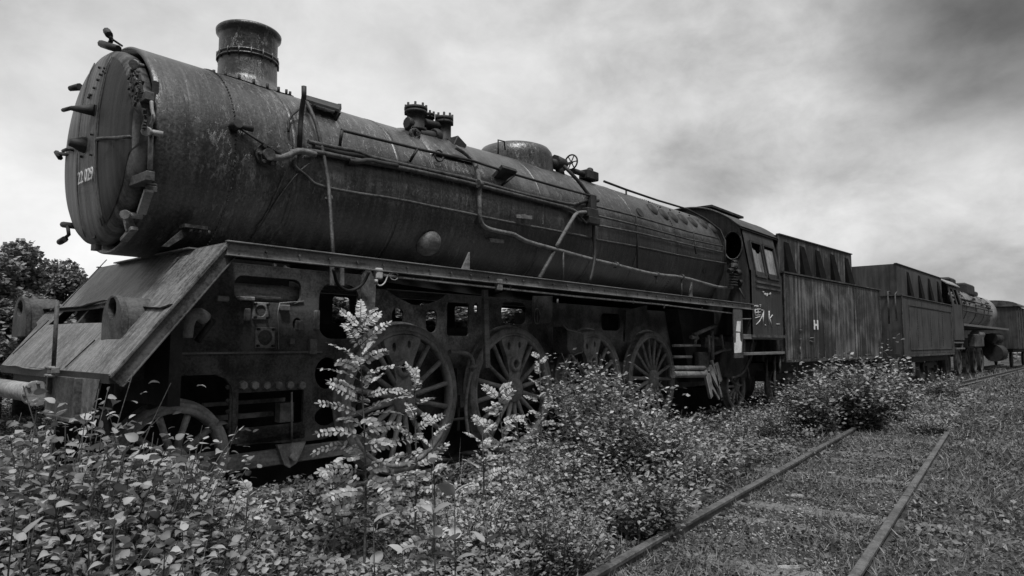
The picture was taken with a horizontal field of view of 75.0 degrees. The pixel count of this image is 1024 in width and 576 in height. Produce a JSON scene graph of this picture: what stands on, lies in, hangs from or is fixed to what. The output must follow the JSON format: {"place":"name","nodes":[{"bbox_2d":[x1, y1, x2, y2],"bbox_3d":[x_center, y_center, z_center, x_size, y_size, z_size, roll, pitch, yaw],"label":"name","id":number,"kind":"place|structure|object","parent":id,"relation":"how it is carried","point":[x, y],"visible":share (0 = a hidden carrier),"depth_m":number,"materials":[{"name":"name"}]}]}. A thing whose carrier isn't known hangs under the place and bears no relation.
{"place":"outdoors","nodes":[
{"label":"outdoors","id":0,"kind":"place"},
{"bbox_2d":[0,413,51,523],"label":"leafy bush","id":1,"kind":"object","parent":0,"point":[12,446],"visible":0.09,"depth_m":3.73,"materials":[{"name":"grey plant"}]},
{"bbox_2d":[3,409,903,570],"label":"dry stalks","id":2,"kind":"object","parent":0,"point":[463,512],"visible":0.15,"depth_m":5.52,"materials":[{"name":"plant"}]},
{"bbox_2d":[1,366,985,575],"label":"tall grass","id":3,"kind":"structure","parent":0,"point":[736,480],"depth_m":12.51,"materials":[{"name":"plant"}]},
{"bbox_2d":[0,352,1023,575],"bbox_3d":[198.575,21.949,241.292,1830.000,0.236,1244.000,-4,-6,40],"label":"ground","id":4,"kind":"structure","parent":0,"point":[1005,362],"depth_m":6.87,"materials":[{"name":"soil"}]},
{"bbox_2d":[0,252,30,378],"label":"tree","id":5,"kind":"object","parent":4,"relation":"on","point":[11,269],"visible":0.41,"depth_m":11.83,"materials":[{"name":"grey plant"}]},
{"bbox_2d":[0,516,44,575],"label":"seedling","id":6,"kind":"object","parent":4,"relation":"on","point":[27,528],"visible":0.77,"depth_m":2.39,"materials":[{"name":"grey plant"}]},
{"bbox_2d":[0,238,56,418],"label":"tree","id":7,"kind":"object","parent":4,"relation":"on","point":[29,253],"visible":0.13,"depth_m":13.77,"materials":[{"name":"grey plant"}]},
{"bbox_2d":[3,295,76,422],"bbox_3d":[-10.562,1.470,14.438,3.222,2.878,3.120,0,-5,3],"label":"tree","id":8,"kind":"object","parent":4,"relation":"on","point":[19,407],"depth_m":14.29,"materials":[{"name":"grey plant"}]},
{"bbox_2d":[32,258,88,320],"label":"tree","id":9,"kind":"object","parent":4,"relation":"on","point":[71,279],"visible":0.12,"depth_m":15.65,"materials":[{"name":"grey plant"}]},
{"bbox_2d":[0,482,174,575],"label":"leafy bush","id":10,"kind":"object","parent":4,"relation":"on","point":[75,565],"visible":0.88,"depth_m":2.55,"materials":[{"name":"grey plant"}]},
{"bbox_2d":[0,403,180,574],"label":"leafy bush","id":11,"kind":"object","parent":4,"relation":"on","point":[43,438],"visible":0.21,"depth_m":3.08,"materials":[{"name":"grey plant"}]},
{"bbox_2d":[90,516,125,575],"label":"seedling","id":12,"kind":"object","parent":4,"relation":"on","point":[118,521],"visible":0.73,"depth_m":2.54,"materials":[{"name":"grey plant"}]},
{"bbox_2d":[0,373,250,575],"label":"leafy bush","id":13,"kind":"object","parent":4,"relation":"on","point":[120,490],"visible":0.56,"depth_m":2.96,"materials":[{"name":"grey plant"}]},
{"bbox_2d":[0,406,261,575],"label":"leafy bush","id":14,"kind":"object","parent":4,"relation":"on","point":[212,518],"visible":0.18,"depth_m":3.39,"materials":[{"name":"grey plant"}]},
{"bbox_2d":[0,475,277,575],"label":"leafy bush","id":15,"kind":"object","parent":4,"relation":"on","point":[170,556],"visible":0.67,"depth_m":2.75,"materials":[{"name":"grey plant"}]},
{"bbox_2d":[169,523,192,575],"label":"seedling","id":16,"kind":"object","parent":4,"relation":"on","point":[176,567],"visible":0.68,"depth_m":2.84,"materials":[{"name":"grey plant"}]},
{"bbox_2d":[131,426,293,575],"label":"leafy bush","id":17,"kind":"object","parent":4,"relation":"on","point":[223,524],"visible":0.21,"depth_m":3.71,"materials":[{"name":"grey plant"}]},
{"bbox_2d":[225,478,268,574],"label":"sapling","id":18,"kind":"object","parent":4,"relation":"on","point":[247,489],"visible":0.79,"depth_m":3.92,"materials":[{"name":"grey plant"}]},
{"bbox_2d":[235,487,336,516],"bbox_3d":[-2.640,2.362,7.338,2.500,0.160,0.260,-5,-6,41],"label":"sleeper","id":19,"kind":"object","parent":4,"relation":"on","point":[253,489],"depth_m":7.60,"materials":[{"name":"grey wood"}]},
{"bbox_2d":[282,508,296,575],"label":"seedling","id":20,"kind":"object","parent":4,"relation":"on","point":[290,533],"visible":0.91,"depth_m":4.01,"materials":[{"name":"grey plant"}]},
{"bbox_2d":[302,468,361,555],"bbox_3d":[-1.323,1.736,4.910,0.406,0.794,0.295,0,-5,5],"label":"sapling","id":21,"kind":"object","parent":4,"relation":"on","point":[343,522],"visible":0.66,"depth_m":4.92,"materials":[{"name":"grey plant"}]},
{"bbox_2d":[332,297,348,323],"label":"tree","id":22,"kind":"object","parent":4,"relation":"on","point":[340,302],"visible":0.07,"depth_m":20.20,"materials":[{"name":"grey plant"}]},
{"bbox_2d":[292,478,390,500],"bbox_3d":[-2.186,2.407,7.870,2.500,0.160,0.260,-4,-7,41],"label":"sleeper","id":23,"kind":"object","parent":4,"relation":"on","point":[315,482],"depth_m":8.12,"materials":[{"name":"grey wood"}]},
{"bbox_2d":[306,299,419,563],"bbox_3d":[-1.060,1.089,4.798,0.758,2.045,0.798,-4,-6,40],"label":"sapling","id":24,"kind":"object","parent":4,"relation":"on","point":[355,361],"visible":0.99,"depth_m":4.81,"materials":[{"name":"grey plant"}]},
{"bbox_2d":[360,513,392,575],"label":"seedling","id":25,"kind":"object","parent":4,"relation":"on","point":[376,557],"visible":1,"depth_m":3.00,"materials":[{"name":"grey plant"}]},
{"bbox_2d":[8,443,757,575],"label":"creeping weeds","id":26,"kind":"object","parent":4,"relation":"on","point":[320,536],"visible":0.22,"depth_m":5.46,"materials":[{"name":"grey plant"}]},
{"bbox_2d":[337,470,431,488],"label":"sleeper","id":27,"kind":"object","parent":4,"relation":"on","point":[359,474],"depth_m":8.53,"materials":[{"name":"grey wood"}]},
{"bbox_2d":[344,303,433,325],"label":"tree","id":28,"kind":"object","parent":4,"relation":"on","point":[398,313],"visible":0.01,"depth_m":19.49,"materials":[{"name":"grey plant"}]},
{"bbox_2d":[388,544,417,575],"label":"seedling","id":29,"kind":"object","parent":4,"relation":"on","point":[397,547],"visible":1,"depth_m":2.81,"materials":[{"name":"grey plant"}]},
{"bbox_2d":[375,362,444,552],"bbox_3d":[-0.700,1.347,5.000,0.538,1.588,0.488,4,-6,-36],"label":"sapling","id":30,"kind":"object","parent":4,"relation":"on","point":[415,380],"visible":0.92,"depth_m":5.01,"materials":[{"name":"grey plant"}]},
{"bbox_2d":[397,413,460,573],"bbox_3d":[-0.547,1.437,4.477,0.379,1.175,0.472,0,-5,3],"label":"sapling","id":31,"kind":"object","parent":4,"relation":"on","point":[424,474],"visible":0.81,"depth_m":4.46,"materials":[{"name":"grey plant"}]},
{"bbox_2d":[418,453,452,575],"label":"seedling","id":32,"kind":"object","parent":4,"relation":"on","point":[436,531],"visible":0.99,"depth_m":3.14,"materials":[{"name":"grey plant"}]},
{"bbox_2d":[421,303,475,327],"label":"tree","id":33,"kind":"object","parent":4,"relation":"on","point":[460,312],"visible":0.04,"depth_m":20.91,"materials":[{"name":"grey plant"}]},
{"bbox_2d":[433,483,475,575],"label":"seedling","id":34,"kind":"object","parent":4,"relation":"on","point":[454,533],"visible":1,"depth_m":3.04,"materials":[{"name":"grey plant"}]},
{"bbox_2d":[435,307,476,327],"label":"tree","id":35,"kind":"object","parent":4,"relation":"on","point":[464,324],"visible":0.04,"depth_m":21.41,"materials":[{"name":"grey plant"}]},
{"bbox_2d":[434,457,493,471],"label":"sleeper","id":36,"kind":"object","parent":4,"relation":"on","point":[446,460],"visible":0.06,"depth_m":9.49,"materials":[{"name":"grey wood"}]},
{"bbox_2d":[422,471,530,575],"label":"leafy bush","id":37,"kind":"object","parent":4,"relation":"on","point":[473,521],"visible":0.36,"depth_m":4.75,"materials":[{"name":"grey plant"}]},
{"bbox_2d":[452,414,508,528],"bbox_3d":[-0.253,1.617,5.518,0.443,1.122,0.466,-1,-5,14],"label":"sapling","id":38,"kind":"object","parent":4,"relation":"on","point":[486,443],"visible":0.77,"depth_m":5.49,"materials":[{"name":"grey plant"}]},
{"bbox_2d":[473,531,498,575],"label":"seedling","id":39,"kind":"object","parent":4,"relation":"on","point":[480,537],"visible":1,"depth_m":2.94,"materials":[{"name":"grey plant"}]},
{"bbox_2d":[0,382,979,575],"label":"ground cover","id":40,"kind":"object","parent":4,"relation":"on","point":[761,444],"visible":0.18,"depth_m":5.86,"materials":[{"name":"grey plant"}]},
{"bbox_2d":[454,451,529,464],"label":"sleeper","id":41,"kind":"object","parent":4,"relation":"on","point":[468,453],"visible":0.02,"depth_m":10.17,"materials":[{"name":"grey wood"}]},
{"bbox_2d":[469,381,533,509],"bbox_3d":[-0.081,1.548,6.288,0.568,1.333,0.604,3,-5,-31],"label":"sapling","id":42,"kind":"object","parent":4,"relation":"on","point":[492,393],"visible":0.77,"depth_m":6.32,"materials":[{"name":"grey plant"}]},
{"bbox_2d":[5,364,1003,521],"bbox_3d":[13.877,3.813,26.339,1.014,0.160,72.059,-4,-6,42],"label":"rail","id":43,"kind":"object","parent":4,"relation":"on","point":[764,396],"visible":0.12,"depth_m":19.76,"materials":[{"name":"metal"}]},
{"bbox_2d":[0,19,784,511],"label":"steam locomotive","id":44,"kind":"object","parent":43,"relation":"on","point":[246,213],"visible":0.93,"depth_m":7.29,"materials":[{"name":"metal"}]},
{"bbox_2d":[54,28,163,250],"bbox_3d":[-3.848,-1.412,6.140,2.135,2.136,0.482,-4,-6,40],"label":"smokebox door","id":45,"kind":"structure","parent":44,"relation":"in","point":[108,152],"depth_m":5.84,"materials":[{"name":"metal"}]},
{"bbox_2d":[719,233,882,403],"bbox_3d":[8.189,1.079,19.713,3.014,4.237,7.820,-5,-7,44],"label":"tender","id":46,"kind":"object","parent":43,"relation":"on","point":[829,307],"visible":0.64,"depth_m":17.70,"materials":[{"name":"metal"}]},
{"bbox_2d":[837,263,954,386],"bbox_3d":[14.875,1.607,26.495,3.010,4.327,8.850,-4,-6,43],"label":"tender","id":47,"kind":"object","parent":43,"relation":"on","point":[916,314],"visible":0.67,"depth_m":23.87,"materials":[{"name":"metal"}]},
{"bbox_2d":[501,309,522,323],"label":"tree","id":48,"kind":"object","parent":4,"relation":"on","point":[508,318],"visible":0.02,"depth_m":25.59,"materials":[{"name":"grey plant"}]},
{"bbox_2d":[463,437,577,526],"bbox_3d":[0.129,1.777,5.832,1.003,0.915,1.104,-2,-5,20],"label":"leafy bush","id":49,"kind":"object","parent":4,"relation":"on","point":[528,487],"visible":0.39,"depth_m":5.75,"materials":[{"name":"grey plant"}]},
{"bbox_2d":[523,351,556,484],"bbox_3d":[0.290,1.433,6.596,0.305,1.607,0.350,-4,-6,40],"label":"sapling","id":50,"kind":"object","parent":4,"relation":"on","point":[540,387],"visible":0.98,"depth_m":6.62,"materials":[{"name":"grey plant"}]},
{"bbox_2d":[479,470,615,575],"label":"leafy bush","id":51,"kind":"object","parent":4,"relation":"on","point":[553,530],"visible":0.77,"depth_m":4.66,"materials":[{"name":"grey plant"}]},
{"bbox_2d":[503,405,625,522],"bbox_3d":[0.505,1.709,6.355,1.169,1.108,1.217,0,-5,3],"label":"leafy bush","id":52,"kind":"object","parent":4,"relation":"on","point":[567,481],"visible":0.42,"depth_m":6.24,"materials":[{"name":"grey plant"}]},
{"bbox_2d":[511,348,687,495],"bbox_3d":[0.863,1.483,6.991,1.787,1.711,1.916,-4,-6,40],"label":"leafy bush","id":53,"kind":"object","parent":4,"relation":"on","point":[631,449],"visible":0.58,"depth_m":6.93,"materials":[{"name":"grey plant"}]},
{"bbox_2d":[573,559,663,575],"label":"sleeper","id":54,"kind":"object","parent":4,"relation":"on","point":[624,568],"depth_m":4.69,"materials":[{"name":"grey wood"}]},
{"bbox_2d":[569,449,701,543],"bbox_3d":[1.111,1.761,5.685,1.010,0.791,1.074,3,-6,-34],"label":"leafy bush","id":55,"kind":"object","parent":4,"relation":"on","point":[668,511],"visible":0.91,"depth_m":5.54,"materials":[{"name":"grey plant"}]},
{"bbox_2d":[258,365,1022,510],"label":"rail","id":56,"kind":"object","parent":4,"relation":"on","point":[359,484],"visible":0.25,"depth_m":12.58,"materials":[{"name":"metal"}]},
{"bbox_2d":[910,277,1008,377],"bbox_3d":[23.697,2.090,35.823,3.070,4.934,17.400,-4,-6,43],"label":"steam locomotive","id":57,"kind":"object","parent":56,"relation":"on","point":[974,314],"visible":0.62,"depth_m":34.92,"materials":[{"name":"metal"}]},
{"bbox_2d":[964,300,1023,367],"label":"box wagon","id":58,"kind":"object","parent":56,"relation":"on","point":[1010,316],"visible":0.57,"depth_m":42.34,"materials":[{"name":"metal"}]},
{"bbox_2d":[602,383,715,489],"bbox_3d":[1.582,1.672,7.306,1.170,1.262,1.338,-4,-6,40],"label":"leafy bush","id":59,"kind":"object","parent":4,"relation":"on","point":[676,454],"visible":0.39,"depth_m":7.16,"materials":[{"name":"grey plant"}]},
{"bbox_2d":[659,524,705,537],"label":"sleeper","id":60,"kind":"object","parent":4,"relation":"on","point":[691,533],"visible":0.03,"depth_m":5.66,"materials":[{"name":"grey wood"}]},
{"bbox_2d":[680,422,739,484],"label":"leafy bush","id":61,"kind":"object","parent":4,"relation":"on","point":[705,473],"visible":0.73,"depth_m":7.42,"materials":[{"name":"grey plant"}]},
{"bbox_2d":[606,434,852,574],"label":"rail fastenings","id":62,"kind":"object","parent":4,"relation":"on","point":[745,500],"visible":0.34,"depth_m":6.24,"materials":[{"name":"metal"}]},
{"bbox_2d":[715,411,759,444],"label":"leafy bush","id":63,"kind":"object","parent":4,"relation":"on","point":[737,430],"visible":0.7,"depth_m":10.38,"materials":[{"name":"grey plant"}]},
{"bbox_2d":[660,545,828,575],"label":"sleeper","id":64,"kind":"object","parent":4,"relation":"on","point":[766,570],"visible":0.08,"depth_m":4.81,"materials":[{"name":"grey wood"}]},
{"bbox_2d":[513,427,1009,575],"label":"ballast stones","id":65,"kind":"object","parent":4,"relation":"on","point":[779,512],"visible":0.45,"depth_m":6.20,"materials":[{"name":"grey gravel"}]},
{"bbox_2d":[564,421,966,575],"bbox_3d":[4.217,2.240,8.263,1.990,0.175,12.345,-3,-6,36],"label":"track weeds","id":66,"kind":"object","parent":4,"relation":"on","point":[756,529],"visible":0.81,"depth_m":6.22,"materials":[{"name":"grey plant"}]},
{"bbox_2d":[736,380,804,442],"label":"leafy bush","id":67,"kind":"object","parent":4,"relation":"on","point":[768,431],"visible":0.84,"depth_m":11.40,"materials":[{"name":"grey plant"}]},
{"bbox_2d":[777,565,799,569],"bbox_3d":[1.980,2.006,4.777,0.165,0.035,0.063,0,-5,3],"label":"flat stone","id":68,"kind":"object","parent":4,"relation":"on","point":[788,566],"visible":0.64,"depth_m":4.76,"materials":[{"name":"grey stone"}]},
{"bbox_2d":[785,494,804,497],"bbox_3d":[2.975,2.195,7.037,0.210,0.035,0.085,0,-5,6],"label":"flat stone","id":69,"kind":"object","parent":4,"relation":"on","point":[799,495],"visible":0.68,"depth_m":7.01,"materials":[{"name":"grey stone"}]},
{"bbox_2d":[765,361,851,436],"bbox_3d":[5.302,1.997,12.045,1.517,1.382,1.382,0,-5,6],"label":"leafy bush","id":70,"kind":"object","parent":4,"relation":"on","point":[816,411],"visible":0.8,"depth_m":11.76,"materials":[{"name":"grey plant"}]},
{"bbox_2d":[686,508,963,556],"bbox_3d":[2.486,2.188,5.895,2.500,0.160,0.260,-4,-6,37],"label":"sleeper","id":71,"kind":"object","parent":4,"relation":"on","point":[799,528],"visible":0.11,"depth_m":5.87,"materials":[{"name":"grey wood"}]},
{"bbox_2d":[583,425,858,575],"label":"rail","id":72,"kind":"object","parent":71,"relation":"on","point":[630,556],"visible":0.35,"depth_m":6.03,"materials":[{"name":"metal"}]},
{"bbox_2d":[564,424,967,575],"bbox_3d":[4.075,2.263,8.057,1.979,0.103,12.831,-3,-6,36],"label":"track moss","id":73,"kind":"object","parent":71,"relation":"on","point":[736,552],"visible":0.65,"depth_m":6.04,"materials":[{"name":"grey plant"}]},
{"bbox_2d":[793,354,907,431],"bbox_3d":[6.463,1.996,12.813,2.104,1.474,2.171,-4,-6,40],"label":"leafy bush","id":74,"kind":"object","parent":4,"relation":"on","point":[882,401],"visible":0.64,"depth_m":12.41,"materials":[{"name":"grey plant"}]},
{"bbox_2d":[734,499,966,535],"bbox_3d":[2.877,2.223,6.426,2.500,0.160,0.260,-4,-6,36],"label":"sleeper","id":75,"kind":"object","parent":4,"relation":"on","point":[761,505],"visible":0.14,"depth_m":6.27,"materials":[{"name":"grey wood"}]},
{"bbox_2d":[744,466,974,493],"bbox_3d":[4.049,2.357,8.016,2.500,0.160,0.260,-4,-6,36],"label":"sleeper","id":76,"kind":"object","parent":4,"relation":"on","point":[869,480],"visible":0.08,"depth_m":7.90,"materials":[{"name":"grey wood"}]},
{"bbox_2d":[785,446,941,462],"bbox_3d":[5.221,2.490,9.606,2.500,0.160,0.260,-3,-5,36],"label":"sleeper","id":77,"kind":"object","parent":4,"relation":"on","point":[856,453],"visible":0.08,"depth_m":9.69,"materials":[{"name":"grey wood"}]},
{"bbox_2d":[797,454,933,470],"bbox_3d":[4.831,2.455,9.075,2.500,0.160,0.260,-3,-6,37],"label":"sleeper","id":78,"kind":"object","parent":4,"relation":"on","point":[930,469],"visible":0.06,"depth_m":9.09,"materials":[{"name":"grey wood"}]},
{"bbox_2d":[832,339,910,429],"bbox_3d":[6.666,1.783,12.476,1.380,1.835,1.191,-4,-6,40],"label":"leafy bush","id":79,"kind":"object","parent":4,"relation":"on","point":[850,374],"visible":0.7,"depth_m":12.41,"materials":[{"name":"grey plant"}]},
{"bbox_2d":[815,496,968,520],"bbox_3d":[3.268,2.287,6.954,2.500,0.160,0.260,-4,-7,36],"label":"sleeper","id":80,"kind":"object","parent":4,"relation":"on","point":[842,499],"visible":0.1,"depth_m":6.92,"materials":[{"name":"grey wood"}]},
{"bbox_2d":[848,495,908,575],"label":"rail","id":81,"kind":"object","parent":80,"relation":"on","point":[860,567],"visible":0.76,"depth_m":5.22,"materials":[{"name":"metal"}]},
{"bbox_2d":[905,496,913,508],"bbox_3d":[3.973,2.169,6.731,0.120,0.065,0.480,-3,-6,36],"label":"rail joint","id":82,"kind":"object","parent":81,"relation":"attached to","point":[909,504],"visible":0.45,"depth_m":6.65,"materials":[{"name":"metal"}]},
{"bbox_2d":[860,353,925,420],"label":"leafy bush","id":83,"kind":"object","parent":4,"relation":"on","point":[908,393],"visible":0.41,"depth_m":14.01,"materials":[{"name":"grey plant"}]},
{"bbox_2d":[819,434,968,446],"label":"sleeper","id":84,"kind":"object","parent":4,"relation":"on","point":[944,444],"visible":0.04,"depth_m":11.27,"materials":[{"name":"grey wood"}]},
{"bbox_2d":[840,444,949,575],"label":"rail fastenings","id":85,"kind":"object","parent":4,"relation":"on","point":[886,514],"visible":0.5,"depth_m":6.63,"materials":[{"name":"metal"}]},
{"bbox_2d":[897,415,958,435],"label":"leafy bush","id":86,"kind":"object","parent":4,"relation":"on","point":[929,427],"visible":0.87,"depth_m":11.81,"materials":[{"name":"grey plant"}]},
{"bbox_2d":[914,369,971,398],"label":"leafy bush","id":87,"kind":"object","parent":4,"relation":"on","point":[945,388],"visible":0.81,"depth_m":19.91,"materials":[{"name":"grey plant"}]},
{"bbox_2d":[909,475,976,484],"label":"sleeper","id":88,"kind":"object","parent":4,"relation":"on","point":[925,477],"visible":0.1,"depth_m":8.03,"materials":[{"name":"grey wood"}]},
{"bbox_2d":[902,430,950,498],"bbox_3d":[5.885,2.392,9.325,0.125,0.160,6.436,-3,-6,36],"label":"rail","id":89,"kind":"object","parent":88,"relation":"on","point":[918,477],"visible":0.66,"depth_m":8.29,"materials":[{"name":"metal"}]},
{"bbox_2d":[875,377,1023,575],"bbox_3d":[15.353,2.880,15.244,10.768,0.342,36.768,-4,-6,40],"label":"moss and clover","id":90,"kind":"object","parent":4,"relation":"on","point":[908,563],"visible":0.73,"depth_m":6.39,"materials":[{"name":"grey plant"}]},
{"bbox_2d":[886,387,1023,575],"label":"clover clumps","id":91,"kind":"object","parent":4,"relation":"on","point":[930,546],"visible":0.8,"depth_m":6.41,"materials":[{"name":"grey plant"}]},
{"bbox_2d":[925,367,1023,391],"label":"rail","id":92,"kind":"object","parent":4,"relation":"on","point":[969,381],"visible":0.49,"depth_m":30.65,"materials":[{"name":"metal"}]},
{"bbox_2d":[988,352,1021,363],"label":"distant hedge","id":93,"kind":"object","parent":4,"relation":"on","point":[1018,356],"visible":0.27,"depth_m":61.59,"materials":[{"name":"grey plant"}]},
{"bbox_2d":[0,0,1023,312],"label":"sky","id":94,"kind":"structure","parent":0,"point":[878,132],"materials":[{"name":"grey"}]},
{"bbox_2d":[868,365,1023,575],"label":"short grass","id":95,"kind":"structure","parent":0,"point":[998,487],"depth_m":7.33,"materials":[{"name":"plant"}]}
]}

